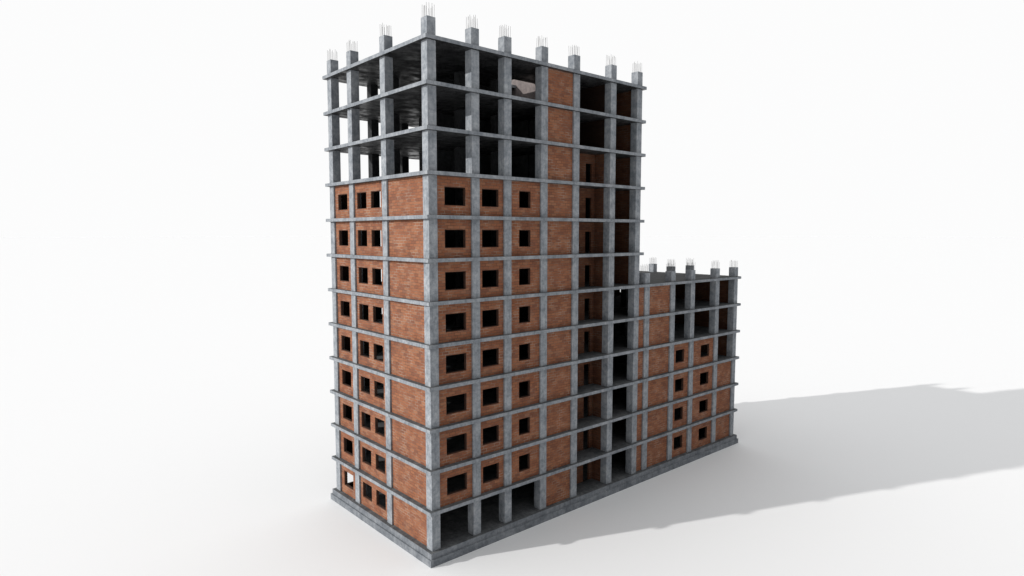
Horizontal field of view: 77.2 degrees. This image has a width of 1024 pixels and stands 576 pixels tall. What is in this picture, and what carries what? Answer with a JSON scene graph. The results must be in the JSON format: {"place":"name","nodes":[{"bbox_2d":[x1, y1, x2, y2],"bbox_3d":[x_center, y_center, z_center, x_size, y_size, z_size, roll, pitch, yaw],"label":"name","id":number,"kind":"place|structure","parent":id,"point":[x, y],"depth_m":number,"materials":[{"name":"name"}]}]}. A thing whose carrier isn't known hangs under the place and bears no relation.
{"place":"outdoors","nodes":[
{"label":"outdoors","id":0,"kind":"place"},
{"bbox_2d":[0,236,1023,575],"bbox_3d":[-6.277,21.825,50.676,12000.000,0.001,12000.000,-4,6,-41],"label":"ground","id":1,"kind":"structure","parent":0,"point":[166,406],"depth_m":87.86,"materials":[{"name":"white"}]},
{"bbox_2d":[0,0,1023,236],"label":"sky","id":2,"kind":"structure","parent":0,"point":[119,118],"materials":[{"name":"white"}]},
{"bbox_2d":[322,4,740,567],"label":"unfinished building","id":3,"kind":"structure","parent":0,"point":[512,359],"depth_m":57.59,"materials":[{"name":"brick"}]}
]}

